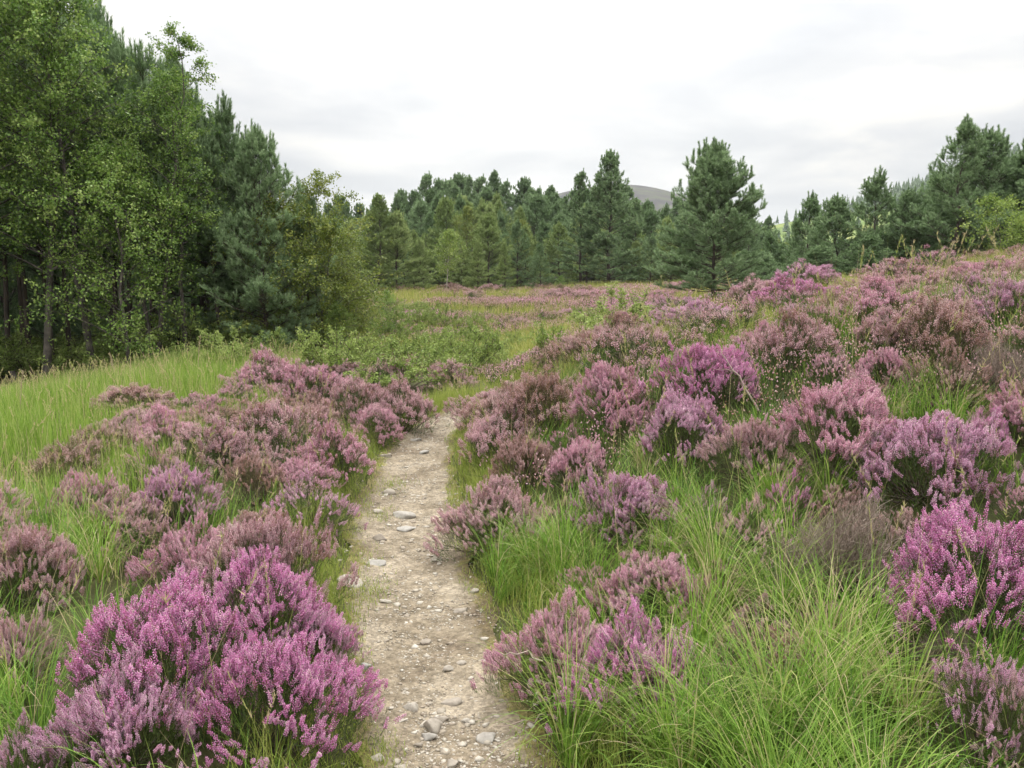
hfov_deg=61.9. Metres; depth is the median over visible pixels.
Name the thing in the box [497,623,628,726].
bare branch
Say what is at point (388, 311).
green shrub
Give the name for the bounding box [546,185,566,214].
pine tree
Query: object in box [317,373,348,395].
heather bush
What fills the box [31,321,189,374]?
green shrub
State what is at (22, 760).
heather bush
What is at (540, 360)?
heather bush
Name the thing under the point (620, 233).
pine tree
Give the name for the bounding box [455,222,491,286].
pine tree
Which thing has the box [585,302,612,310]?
heather bush
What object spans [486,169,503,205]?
pine tree
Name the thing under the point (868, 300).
heather bush
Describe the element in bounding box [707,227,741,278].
pine tree
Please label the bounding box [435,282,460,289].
heather bush
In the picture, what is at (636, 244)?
pine tree
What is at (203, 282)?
pine tree
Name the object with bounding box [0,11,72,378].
pine tree
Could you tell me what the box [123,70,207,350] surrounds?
pine tree
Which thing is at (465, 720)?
path stone
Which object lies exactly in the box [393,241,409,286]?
pine tree
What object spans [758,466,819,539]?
heather bush
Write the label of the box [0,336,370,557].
meadow grass
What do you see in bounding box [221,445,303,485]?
heather bush
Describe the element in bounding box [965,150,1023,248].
pine tree
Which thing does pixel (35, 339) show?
green shrub
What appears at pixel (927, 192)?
pine tree
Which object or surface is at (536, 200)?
pine tree
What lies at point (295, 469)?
heather bush
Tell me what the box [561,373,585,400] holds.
heather bush
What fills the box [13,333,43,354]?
green shrub
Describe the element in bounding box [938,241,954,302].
dry stalk
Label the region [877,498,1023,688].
heather bush
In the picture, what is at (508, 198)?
pine tree
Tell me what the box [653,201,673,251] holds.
pine tree
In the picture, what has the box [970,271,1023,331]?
heather bush
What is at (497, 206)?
pine tree
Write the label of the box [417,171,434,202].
pine tree
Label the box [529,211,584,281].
pine tree
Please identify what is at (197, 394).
heather bush
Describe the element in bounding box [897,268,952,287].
heather bush
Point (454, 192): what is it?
pine tree
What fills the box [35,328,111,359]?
green shrub
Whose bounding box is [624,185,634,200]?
pine tree
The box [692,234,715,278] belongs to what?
pine tree
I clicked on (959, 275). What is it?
heather bush
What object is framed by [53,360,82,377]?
green shrub
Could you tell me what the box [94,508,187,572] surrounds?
heather bush
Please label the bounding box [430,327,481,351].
green shrub
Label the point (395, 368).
heather bush
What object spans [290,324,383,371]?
green shrub
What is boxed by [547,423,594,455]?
heather bush
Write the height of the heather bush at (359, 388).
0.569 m
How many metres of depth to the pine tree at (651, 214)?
54.16 m
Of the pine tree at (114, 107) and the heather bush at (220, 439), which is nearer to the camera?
the heather bush at (220, 439)
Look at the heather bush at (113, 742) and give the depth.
2.53 m
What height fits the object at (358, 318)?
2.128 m
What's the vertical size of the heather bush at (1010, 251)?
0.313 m
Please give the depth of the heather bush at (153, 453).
5.72 m
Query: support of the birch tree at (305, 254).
on the ground at (658, 197)
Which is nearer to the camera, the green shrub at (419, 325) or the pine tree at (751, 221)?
the green shrub at (419, 325)
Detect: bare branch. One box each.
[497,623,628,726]
[712,352,779,415]
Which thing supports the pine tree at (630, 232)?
on the ground at (658, 197)
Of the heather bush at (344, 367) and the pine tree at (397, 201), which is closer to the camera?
the heather bush at (344, 367)
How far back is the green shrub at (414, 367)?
10.96 m
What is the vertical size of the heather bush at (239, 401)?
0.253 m
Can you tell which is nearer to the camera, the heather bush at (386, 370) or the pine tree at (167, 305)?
the heather bush at (386, 370)
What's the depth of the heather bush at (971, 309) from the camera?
6.13 m
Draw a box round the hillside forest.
[761,145,1021,243]
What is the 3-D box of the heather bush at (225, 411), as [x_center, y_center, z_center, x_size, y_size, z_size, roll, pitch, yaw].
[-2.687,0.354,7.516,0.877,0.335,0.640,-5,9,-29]
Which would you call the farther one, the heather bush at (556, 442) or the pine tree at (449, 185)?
the pine tree at (449, 185)
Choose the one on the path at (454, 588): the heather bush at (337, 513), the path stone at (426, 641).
the path stone at (426, 641)
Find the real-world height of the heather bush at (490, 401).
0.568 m
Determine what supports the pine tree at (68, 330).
on the ground at (658, 197)
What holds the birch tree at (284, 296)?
on the ground at (658, 197)
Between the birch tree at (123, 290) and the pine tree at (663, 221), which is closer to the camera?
the birch tree at (123, 290)
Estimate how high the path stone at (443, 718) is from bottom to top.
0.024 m
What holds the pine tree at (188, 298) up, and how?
on the ground at (658, 197)
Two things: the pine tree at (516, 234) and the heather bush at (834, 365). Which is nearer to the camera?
the heather bush at (834, 365)
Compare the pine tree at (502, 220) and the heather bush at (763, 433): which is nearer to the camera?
the heather bush at (763, 433)
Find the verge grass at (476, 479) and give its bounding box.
[144,293,785,767]
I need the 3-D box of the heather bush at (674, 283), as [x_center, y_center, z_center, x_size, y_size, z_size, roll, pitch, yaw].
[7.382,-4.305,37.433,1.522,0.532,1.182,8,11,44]
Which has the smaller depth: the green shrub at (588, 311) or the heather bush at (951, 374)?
the heather bush at (951, 374)
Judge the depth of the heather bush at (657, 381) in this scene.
5.99 m
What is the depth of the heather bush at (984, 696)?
2.49 m
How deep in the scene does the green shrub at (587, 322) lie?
9.73 m
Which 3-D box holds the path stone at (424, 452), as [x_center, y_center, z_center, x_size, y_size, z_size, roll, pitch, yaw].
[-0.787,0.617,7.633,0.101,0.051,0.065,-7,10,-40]
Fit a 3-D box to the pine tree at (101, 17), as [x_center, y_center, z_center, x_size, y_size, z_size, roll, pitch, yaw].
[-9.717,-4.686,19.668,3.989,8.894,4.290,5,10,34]
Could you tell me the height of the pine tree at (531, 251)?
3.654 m
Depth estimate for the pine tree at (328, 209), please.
67.46 m
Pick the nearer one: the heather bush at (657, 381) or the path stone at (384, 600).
the path stone at (384, 600)
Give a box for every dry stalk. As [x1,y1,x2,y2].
[19,370,24,411]
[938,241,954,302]
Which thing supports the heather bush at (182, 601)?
on the ground at (658, 197)
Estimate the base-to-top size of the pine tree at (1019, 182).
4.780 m
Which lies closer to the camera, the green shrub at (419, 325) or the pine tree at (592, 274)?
the green shrub at (419, 325)
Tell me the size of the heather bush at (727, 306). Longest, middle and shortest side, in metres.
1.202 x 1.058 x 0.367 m
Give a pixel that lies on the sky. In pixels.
(817, 95)
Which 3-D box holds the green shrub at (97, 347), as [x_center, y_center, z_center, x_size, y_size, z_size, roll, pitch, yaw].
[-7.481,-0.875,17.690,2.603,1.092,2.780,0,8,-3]
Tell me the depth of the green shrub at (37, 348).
17.88 m
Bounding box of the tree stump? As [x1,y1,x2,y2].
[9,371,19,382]
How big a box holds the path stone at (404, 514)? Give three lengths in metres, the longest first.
0.162 x 0.116 x 0.054 m
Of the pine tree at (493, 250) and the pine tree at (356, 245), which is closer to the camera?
the pine tree at (493, 250)
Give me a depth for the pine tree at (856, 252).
26.04 m
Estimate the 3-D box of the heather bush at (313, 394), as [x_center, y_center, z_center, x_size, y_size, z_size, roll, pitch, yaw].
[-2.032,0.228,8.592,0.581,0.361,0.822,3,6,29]
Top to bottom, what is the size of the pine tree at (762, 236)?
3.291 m
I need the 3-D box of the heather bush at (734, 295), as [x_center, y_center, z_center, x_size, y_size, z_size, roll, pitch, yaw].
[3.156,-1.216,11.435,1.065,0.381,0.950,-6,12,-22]
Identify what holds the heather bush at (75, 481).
on the ground at (658, 197)
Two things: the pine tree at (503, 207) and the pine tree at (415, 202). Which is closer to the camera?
the pine tree at (415, 202)
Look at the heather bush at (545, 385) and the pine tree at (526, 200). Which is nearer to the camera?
the heather bush at (545, 385)
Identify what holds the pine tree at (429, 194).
on the ground at (658, 197)
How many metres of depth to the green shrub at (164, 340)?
15.80 m
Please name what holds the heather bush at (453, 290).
on the ground at (658, 197)
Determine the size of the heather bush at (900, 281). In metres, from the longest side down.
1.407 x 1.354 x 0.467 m
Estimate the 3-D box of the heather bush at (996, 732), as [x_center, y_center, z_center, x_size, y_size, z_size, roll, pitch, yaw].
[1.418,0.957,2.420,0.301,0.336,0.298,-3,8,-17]
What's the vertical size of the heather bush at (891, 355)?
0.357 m
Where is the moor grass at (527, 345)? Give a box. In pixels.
[314,244,1023,474]
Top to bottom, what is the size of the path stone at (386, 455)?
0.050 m
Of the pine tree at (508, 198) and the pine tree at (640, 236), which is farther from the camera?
the pine tree at (508, 198)
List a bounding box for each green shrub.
[0,316,74,345]
[0,328,28,375]
[0,328,86,382]
[0,344,57,378]
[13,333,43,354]
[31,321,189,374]
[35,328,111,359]
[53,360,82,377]
[93,322,190,356]
[99,344,136,367]
[105,348,142,366]
[128,309,238,352]
[140,353,167,362]
[148,343,190,365]
[163,307,180,327]
[173,344,233,366]
[176,303,304,352]
[180,325,272,366]
[216,334,287,364]
[225,310,314,348]
[247,326,305,358]
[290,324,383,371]
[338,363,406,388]
[343,333,466,389]
[357,308,429,335]
[367,322,449,357]
[367,342,415,367]
[368,304,409,318]
[392,339,481,376]
[393,300,435,310]
[400,305,439,324]
[410,324,453,344]
[418,301,470,327]
[421,324,504,368]
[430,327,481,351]
[446,317,501,341]
[460,309,500,326]
[460,337,514,354]
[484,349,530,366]
[489,329,534,345]
[566,281,669,330]
[570,304,607,323]
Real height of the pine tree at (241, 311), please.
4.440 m
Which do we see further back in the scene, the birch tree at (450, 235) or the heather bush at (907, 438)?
the birch tree at (450, 235)
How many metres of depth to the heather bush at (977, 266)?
9.37 m
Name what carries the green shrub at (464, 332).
on the ground at (658, 197)
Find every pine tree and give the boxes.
[0,8,68,374]
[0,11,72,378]
[0,62,62,377]
[0,63,39,383]
[0,111,108,347]
[0,159,80,342]
[0,251,18,337]
[0,261,12,327]
[0,283,17,306]
[1,0,171,349]
[2,253,61,317]
[12,7,95,365]
[14,10,123,370]
[49,18,155,348]
[58,29,158,326]
[58,268,145,302]
[66,27,169,341]
[77,38,219,328]
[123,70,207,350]
[124,45,260,349]
[128,87,221,343]
[145,124,232,322]
[155,142,263,320]
[163,208,258,321]
[166,120,256,345]
[167,90,290,341]
[189,119,342,345]
[201,139,276,348]
[278,196,345,340]
[290,191,336,297]
[294,215,340,315]
[321,202,340,254]
[332,216,364,282]
[333,240,371,281]
[334,226,357,280]
[336,222,371,280]
[337,193,346,220]
[337,200,357,228]
[351,202,366,232]
[353,192,407,288]
[354,232,374,279]
[356,216,381,283]
[367,209,426,288]
[375,236,409,285]
[378,213,418,283]
[384,197,451,283]
[388,188,407,215]
[389,193,404,214]
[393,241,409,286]
[399,228,429,284]
[399,238,439,288]
[400,189,421,220]
[407,198,433,280]
[410,210,450,284]
[415,194,442,254]
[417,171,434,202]
[419,195,467,284]
[424,186,436,224]
[428,207,475,285]
[433,177,445,197]
[437,190,443,280]
[441,179,449,194]
[442,179,453,197]
[444,235,474,287]
[445,194,472,273]
[448,184,460,282]
[450,172,465,195]
[452,194,486,240]
[453,211,518,287]
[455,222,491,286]
[462,238,490,288]
[463,175,474,202]
[468,173,487,205]
[469,197,496,283]
[470,185,512,235]
[477,201,506,280]
[482,198,513,277]
[484,191,503,238]
[484,208,514,279]
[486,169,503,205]
[486,232,522,283]
[490,241,517,289]
[495,178,516,222]
[495,218,535,287]
[499,205,540,284]
[500,196,510,231]
[506,176,531,222]
[506,223,548,286]
[509,191,553,274]
[512,187,532,217]
[522,193,537,280]
[524,242,557,288]
[526,219,567,283]
[527,195,563,270]
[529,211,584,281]
[535,186,543,194]
[537,199,583,282]
[539,221,586,284]
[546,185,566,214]
[548,192,568,273]
[553,168,603,283]
[561,194,568,209]
[561,204,613,282]
[565,196,600,277]
[566,188,574,212]
[567,201,598,279]
[568,193,597,277]
[569,148,647,283]
[584,206,621,281]
[586,212,624,282]
[601,221,643,281]
[605,202,647,273]
[616,220,650,277]
[617,196,654,274]
[620,240,649,282]
[621,205,662,280]
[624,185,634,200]
[634,234,665,284]
[642,198,655,247]
[643,136,778,299]
[646,216,675,279]
[650,209,710,268]
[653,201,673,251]
[653,243,691,281]
[656,217,682,282]
[668,196,684,224]
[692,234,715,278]
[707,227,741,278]
[708,249,750,299]
[709,245,740,275]
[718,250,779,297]
[738,223,761,272]
[739,213,767,239]
[745,217,762,249]
[747,230,791,275]
[755,231,766,251]
[761,252,787,280]
[764,215,779,237]
[770,242,802,269]
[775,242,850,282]
[777,189,837,273]
[782,223,806,248]
[789,192,880,279]
[826,233,892,275]
[832,235,895,276]
[836,164,907,274]
[866,186,957,264]
[891,113,1014,264]
[896,194,942,257]
[900,170,966,263]
[902,161,997,253]
[911,123,1023,258]
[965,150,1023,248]
[967,139,1023,250]
[976,166,1023,249]
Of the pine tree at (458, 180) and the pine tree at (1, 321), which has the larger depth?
the pine tree at (458, 180)
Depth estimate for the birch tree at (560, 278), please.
39.19 m
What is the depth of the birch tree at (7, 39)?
14.22 m
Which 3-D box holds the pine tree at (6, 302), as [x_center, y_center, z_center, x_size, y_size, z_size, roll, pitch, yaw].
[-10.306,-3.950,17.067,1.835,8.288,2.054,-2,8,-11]
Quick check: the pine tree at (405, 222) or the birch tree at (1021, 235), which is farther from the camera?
the pine tree at (405, 222)
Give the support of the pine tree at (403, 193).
on the ground at (658, 197)
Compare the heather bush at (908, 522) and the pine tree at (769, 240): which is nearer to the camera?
the heather bush at (908, 522)
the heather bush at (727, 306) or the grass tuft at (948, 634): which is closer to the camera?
the grass tuft at (948, 634)
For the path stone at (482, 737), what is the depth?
3.03 m
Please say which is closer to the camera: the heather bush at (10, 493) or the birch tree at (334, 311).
the heather bush at (10, 493)
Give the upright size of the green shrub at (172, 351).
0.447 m
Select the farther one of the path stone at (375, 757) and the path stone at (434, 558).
the path stone at (434, 558)
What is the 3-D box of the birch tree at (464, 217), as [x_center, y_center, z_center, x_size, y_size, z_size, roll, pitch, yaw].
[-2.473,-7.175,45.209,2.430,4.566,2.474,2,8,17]
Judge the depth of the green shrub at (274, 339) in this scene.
14.47 m
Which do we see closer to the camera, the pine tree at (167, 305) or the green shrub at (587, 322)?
the green shrub at (587, 322)
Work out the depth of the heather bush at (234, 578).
3.35 m
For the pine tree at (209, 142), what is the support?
on the ground at (658, 197)
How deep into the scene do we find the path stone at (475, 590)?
4.38 m
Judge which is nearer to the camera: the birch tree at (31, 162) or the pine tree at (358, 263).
the birch tree at (31, 162)
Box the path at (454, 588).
[336,403,557,767]
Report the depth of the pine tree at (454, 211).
50.35 m
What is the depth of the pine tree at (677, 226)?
52.05 m
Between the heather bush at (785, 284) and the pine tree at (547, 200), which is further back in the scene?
the pine tree at (547, 200)
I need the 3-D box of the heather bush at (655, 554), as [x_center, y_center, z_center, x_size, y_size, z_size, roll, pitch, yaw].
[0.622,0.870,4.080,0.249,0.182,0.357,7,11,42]
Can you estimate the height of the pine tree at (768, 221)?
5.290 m
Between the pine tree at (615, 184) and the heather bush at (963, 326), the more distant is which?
the pine tree at (615, 184)
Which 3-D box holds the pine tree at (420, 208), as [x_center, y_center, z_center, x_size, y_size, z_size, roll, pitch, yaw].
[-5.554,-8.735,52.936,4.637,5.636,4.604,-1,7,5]
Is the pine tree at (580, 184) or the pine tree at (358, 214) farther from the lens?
the pine tree at (358, 214)
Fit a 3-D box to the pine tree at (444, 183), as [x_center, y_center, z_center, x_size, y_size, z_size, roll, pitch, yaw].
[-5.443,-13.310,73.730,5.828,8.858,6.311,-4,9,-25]
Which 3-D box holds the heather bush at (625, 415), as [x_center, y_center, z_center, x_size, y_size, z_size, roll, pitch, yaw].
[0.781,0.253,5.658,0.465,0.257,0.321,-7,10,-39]
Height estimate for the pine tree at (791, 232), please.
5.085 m
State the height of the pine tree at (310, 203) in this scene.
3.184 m
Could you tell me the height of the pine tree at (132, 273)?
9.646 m
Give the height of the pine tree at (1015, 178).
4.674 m
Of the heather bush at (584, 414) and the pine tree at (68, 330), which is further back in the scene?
the pine tree at (68, 330)
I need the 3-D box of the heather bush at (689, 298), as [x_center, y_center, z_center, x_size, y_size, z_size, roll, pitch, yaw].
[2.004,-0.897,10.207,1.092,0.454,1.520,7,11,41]
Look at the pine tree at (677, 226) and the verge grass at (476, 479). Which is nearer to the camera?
the verge grass at (476, 479)
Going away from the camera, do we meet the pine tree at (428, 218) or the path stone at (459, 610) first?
the path stone at (459, 610)
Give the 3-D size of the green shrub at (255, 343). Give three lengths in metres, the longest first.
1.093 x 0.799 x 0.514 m
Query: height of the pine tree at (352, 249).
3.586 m
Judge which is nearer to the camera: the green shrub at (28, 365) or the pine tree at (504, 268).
the green shrub at (28, 365)
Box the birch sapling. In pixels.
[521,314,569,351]
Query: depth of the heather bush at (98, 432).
6.49 m
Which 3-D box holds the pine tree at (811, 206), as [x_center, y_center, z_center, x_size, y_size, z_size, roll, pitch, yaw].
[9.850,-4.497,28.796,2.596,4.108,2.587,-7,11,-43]
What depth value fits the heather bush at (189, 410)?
7.58 m
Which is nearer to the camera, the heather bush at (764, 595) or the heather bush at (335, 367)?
the heather bush at (764, 595)
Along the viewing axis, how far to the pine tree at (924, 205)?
26.34 m
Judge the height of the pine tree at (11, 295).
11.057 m
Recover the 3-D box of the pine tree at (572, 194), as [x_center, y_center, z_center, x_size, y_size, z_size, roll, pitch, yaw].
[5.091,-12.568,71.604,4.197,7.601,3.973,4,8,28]
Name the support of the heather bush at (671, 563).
on the ground at (658, 197)
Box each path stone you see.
[336,574,362,587]
[361,663,370,669]
[367,559,385,565]
[371,753,384,760]
[372,533,386,540]
[373,509,382,513]
[379,454,391,457]
[380,599,391,602]
[381,488,395,494]
[393,511,415,518]
[394,764,406,767]
[396,526,415,531]
[403,702,418,711]
[413,743,422,747]
[419,450,428,453]
[420,638,431,644]
[421,733,436,740]
[430,556,441,561]
[436,716,448,721]
[441,697,461,705]
[443,665,453,671]
[447,759,458,767]
[453,607,468,612]
[456,660,466,664]
[461,718,470,722]
[470,588,478,592]
[476,732,495,743]
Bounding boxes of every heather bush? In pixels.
[0,477,48,540]
[0,512,88,623]
[0,604,68,690]
[0,707,65,767]
[23,642,201,767]
[25,433,120,491]
[42,466,127,526]
[46,563,261,765]
[63,422,154,461]
[63,484,168,540]
[84,382,178,419]
[88,407,175,448]
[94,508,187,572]
[115,438,186,494]
[115,508,239,605]
[122,403,201,458]
[131,403,196,432]
[133,457,228,530]
[150,394,212,416]
[158,412,275,480]
[159,543,355,689]
[160,405,256,435]
[179,390,222,409]
[183,394,241,422]
[184,628,405,767]
[187,506,362,616]
[199,445,301,509]
[211,378,266,404]
[215,388,253,401]
[217,345,298,398]
[219,393,330,464]
[220,507,307,558]
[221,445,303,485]
[233,397,256,413]
[254,361,295,389]
[254,379,292,398]
[258,394,295,412]
[260,454,346,500]
[261,468,367,543]
[262,357,356,407]
[266,399,344,442]
[274,603,371,688]
[276,413,376,492]
[287,389,347,422]
[295,359,325,381]
[316,373,393,428]
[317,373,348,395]
[324,363,342,374]
[334,358,381,377]
[350,400,406,450]
[353,361,401,389]
[363,386,403,403]
[364,371,440,436]
[377,356,422,384]
[387,297,415,307]
[389,285,409,292]
[415,358,479,394]
[423,474,554,564]
[431,321,467,328]
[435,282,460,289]
[441,380,516,429]
[446,283,470,293]
[447,390,542,468]
[449,376,547,436]
[455,286,486,298]
[465,290,484,298]
[469,585,632,717]
[471,311,497,318]
[479,283,508,293]
[482,430,557,490]
[494,364,584,441]
[500,314,534,323]
[509,317,532,327]
[515,332,596,376]
[525,309,546,316]
[526,282,552,290]
[529,287,546,292]
[531,309,568,322]
[538,283,557,289]
[540,287,580,296]
[540,496,584,534]
[541,311,571,317]
[542,433,612,498]
[544,594,724,748]
[546,307,671,363]
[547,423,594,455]
[551,560,614,615]
[555,308,587,317]
[560,467,693,552]
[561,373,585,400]
[563,291,591,298]
[566,360,660,430]
[572,285,598,290]
[572,401,599,421]
[575,323,723,375]
[580,549,719,644]
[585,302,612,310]
[599,309,646,327]
[603,404,651,442]
[610,282,635,286]
[619,546,666,589]
[631,355,679,381]
[632,339,767,408]
[633,291,704,327]
[634,387,732,468]
[641,288,673,296]
[643,298,739,334]
[645,371,684,397]
[651,475,688,513]
[665,299,773,346]
[666,281,688,288]
[669,343,717,374]
[684,479,731,535]
[693,413,813,487]
[695,299,741,320]
[695,558,754,611]
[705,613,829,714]
[710,492,798,587]
[717,282,754,302]
[719,589,803,661]
[720,272,775,309]
[727,318,776,353]
[728,282,838,322]
[732,299,845,379]
[744,335,784,362]
[745,486,922,612]
[747,272,853,309]
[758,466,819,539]
[769,369,903,485]
[770,258,850,292]
[771,302,821,323]
[784,316,841,348]
[785,297,860,335]
[789,597,866,636]
[800,350,854,387]
[810,289,854,326]
[814,482,870,532]
[825,274,927,327]
[831,256,960,293]
[832,269,957,308]
[832,408,1023,520]
[833,385,908,433]
[840,346,926,399]
[851,305,922,355]
[853,506,967,570]
[864,285,1000,368]
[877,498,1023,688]
[879,337,1017,418]
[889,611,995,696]
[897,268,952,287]
[900,245,972,277]
[907,297,980,332]
[915,644,1023,767]
[928,271,1018,302]
[930,268,1021,288]
[940,255,1016,277]
[940,289,990,318]
[956,337,1023,398]
[956,404,1016,459]
[959,248,1004,260]
[961,669,1023,767]
[965,380,1023,449]
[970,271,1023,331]
[985,274,1023,289]
[985,325,1023,369]
[987,486,1023,525]
[1000,248,1023,256]
[1001,247,1023,262]
[1001,378,1023,398]
[1003,258,1023,280]
[1003,314,1023,334]
[1008,243,1023,251]
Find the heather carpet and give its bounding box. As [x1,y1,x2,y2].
[319,249,1023,504]
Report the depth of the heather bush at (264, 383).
9.32 m
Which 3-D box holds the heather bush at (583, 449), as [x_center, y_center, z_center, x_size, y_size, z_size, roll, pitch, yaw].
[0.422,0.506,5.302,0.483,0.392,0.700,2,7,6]
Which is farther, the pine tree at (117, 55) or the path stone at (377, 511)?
the pine tree at (117, 55)
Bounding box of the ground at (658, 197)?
[0,185,1023,767]
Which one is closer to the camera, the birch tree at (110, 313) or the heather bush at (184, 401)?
the heather bush at (184, 401)
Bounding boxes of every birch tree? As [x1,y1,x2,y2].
[0,0,92,251]
[0,0,164,373]
[0,0,173,377]
[0,45,58,278]
[0,137,217,363]
[1,59,131,348]
[67,16,222,359]
[67,50,156,320]
[105,64,256,351]
[140,133,238,349]
[207,169,404,351]
[258,210,314,286]
[260,259,321,330]
[285,202,314,316]
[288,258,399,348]
[319,302,368,349]
[346,283,395,342]
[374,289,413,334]
[428,228,472,287]
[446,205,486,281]
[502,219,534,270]
[555,276,566,286]
[950,192,1023,252]
[1001,200,1023,246]
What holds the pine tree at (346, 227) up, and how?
on the ground at (658, 197)
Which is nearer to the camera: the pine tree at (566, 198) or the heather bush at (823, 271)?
the heather bush at (823, 271)
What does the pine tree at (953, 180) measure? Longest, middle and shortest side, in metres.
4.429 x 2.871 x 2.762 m
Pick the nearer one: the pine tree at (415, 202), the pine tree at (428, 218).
the pine tree at (428, 218)
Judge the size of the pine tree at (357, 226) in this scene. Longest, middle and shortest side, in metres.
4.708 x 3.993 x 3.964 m
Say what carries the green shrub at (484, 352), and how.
on the ground at (658, 197)
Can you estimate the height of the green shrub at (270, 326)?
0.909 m
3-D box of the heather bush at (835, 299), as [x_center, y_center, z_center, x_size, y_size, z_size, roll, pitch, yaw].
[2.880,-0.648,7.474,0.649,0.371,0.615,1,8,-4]
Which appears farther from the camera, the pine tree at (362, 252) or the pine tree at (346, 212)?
the pine tree at (346, 212)
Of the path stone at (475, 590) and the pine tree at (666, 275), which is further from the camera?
the pine tree at (666, 275)
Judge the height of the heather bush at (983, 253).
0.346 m
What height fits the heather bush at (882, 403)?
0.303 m
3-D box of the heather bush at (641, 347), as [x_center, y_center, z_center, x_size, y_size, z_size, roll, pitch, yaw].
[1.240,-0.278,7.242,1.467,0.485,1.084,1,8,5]
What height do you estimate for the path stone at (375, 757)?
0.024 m
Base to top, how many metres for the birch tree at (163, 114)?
5.494 m
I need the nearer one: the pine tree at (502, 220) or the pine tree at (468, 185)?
the pine tree at (502, 220)
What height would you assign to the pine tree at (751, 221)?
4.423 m
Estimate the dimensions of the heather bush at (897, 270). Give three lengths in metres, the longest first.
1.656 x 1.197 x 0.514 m
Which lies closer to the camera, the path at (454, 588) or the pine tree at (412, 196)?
the path at (454, 588)
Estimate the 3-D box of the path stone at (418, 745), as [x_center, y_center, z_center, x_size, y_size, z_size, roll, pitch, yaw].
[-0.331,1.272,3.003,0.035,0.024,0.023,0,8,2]
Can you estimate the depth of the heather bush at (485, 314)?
28.57 m
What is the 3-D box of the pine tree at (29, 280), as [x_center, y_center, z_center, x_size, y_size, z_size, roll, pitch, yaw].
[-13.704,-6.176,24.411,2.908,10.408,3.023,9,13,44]
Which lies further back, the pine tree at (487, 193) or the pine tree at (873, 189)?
the pine tree at (487, 193)
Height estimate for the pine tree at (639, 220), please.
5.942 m
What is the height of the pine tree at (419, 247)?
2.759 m
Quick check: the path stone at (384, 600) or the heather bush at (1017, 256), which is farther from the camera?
the heather bush at (1017, 256)
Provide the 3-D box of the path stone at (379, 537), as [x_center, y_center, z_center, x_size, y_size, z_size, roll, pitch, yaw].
[-0.818,0.953,5.278,0.090,0.050,0.084,-9,12,-10]
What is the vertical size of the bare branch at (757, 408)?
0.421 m
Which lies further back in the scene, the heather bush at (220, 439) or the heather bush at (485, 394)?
the heather bush at (485, 394)
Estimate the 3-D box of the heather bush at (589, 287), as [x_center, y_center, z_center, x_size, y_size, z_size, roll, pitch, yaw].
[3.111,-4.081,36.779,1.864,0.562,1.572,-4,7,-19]
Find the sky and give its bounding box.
[65,0,1023,224]
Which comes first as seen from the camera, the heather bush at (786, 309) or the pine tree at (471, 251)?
the heather bush at (786, 309)
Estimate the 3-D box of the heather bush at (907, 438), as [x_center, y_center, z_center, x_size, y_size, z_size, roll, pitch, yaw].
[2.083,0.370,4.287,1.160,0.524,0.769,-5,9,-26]
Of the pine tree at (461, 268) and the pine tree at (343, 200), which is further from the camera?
the pine tree at (343, 200)
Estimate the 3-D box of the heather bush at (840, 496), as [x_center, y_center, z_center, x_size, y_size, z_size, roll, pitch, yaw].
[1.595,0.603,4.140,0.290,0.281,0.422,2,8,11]
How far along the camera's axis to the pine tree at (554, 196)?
66.65 m
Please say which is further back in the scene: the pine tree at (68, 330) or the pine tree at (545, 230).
the pine tree at (545, 230)
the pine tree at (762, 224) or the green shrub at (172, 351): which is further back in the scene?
the pine tree at (762, 224)
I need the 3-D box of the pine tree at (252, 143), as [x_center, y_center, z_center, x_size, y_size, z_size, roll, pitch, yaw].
[-4.698,-2.680,16.107,2.718,4.550,2.946,-5,9,-31]
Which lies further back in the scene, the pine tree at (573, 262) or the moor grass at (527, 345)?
the pine tree at (573, 262)
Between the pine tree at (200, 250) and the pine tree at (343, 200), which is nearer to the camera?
the pine tree at (200, 250)
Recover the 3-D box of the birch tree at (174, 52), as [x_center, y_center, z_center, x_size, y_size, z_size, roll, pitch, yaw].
[-6.469,-3.267,15.274,2.650,6.309,2.760,-1,5,-30]
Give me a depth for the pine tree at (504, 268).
40.54 m
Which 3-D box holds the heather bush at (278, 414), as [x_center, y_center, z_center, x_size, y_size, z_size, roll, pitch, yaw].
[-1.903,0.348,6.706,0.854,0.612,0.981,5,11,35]
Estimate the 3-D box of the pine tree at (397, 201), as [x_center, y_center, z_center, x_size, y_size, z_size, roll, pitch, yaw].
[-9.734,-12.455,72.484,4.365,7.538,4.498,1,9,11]
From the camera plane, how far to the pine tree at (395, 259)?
48.39 m
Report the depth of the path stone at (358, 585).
4.47 m
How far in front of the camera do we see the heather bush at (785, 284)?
9.56 m
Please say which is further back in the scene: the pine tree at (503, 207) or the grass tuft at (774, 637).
the pine tree at (503, 207)
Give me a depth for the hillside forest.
378.66 m
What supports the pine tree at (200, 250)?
on the ground at (658, 197)
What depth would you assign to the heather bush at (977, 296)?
6.43 m

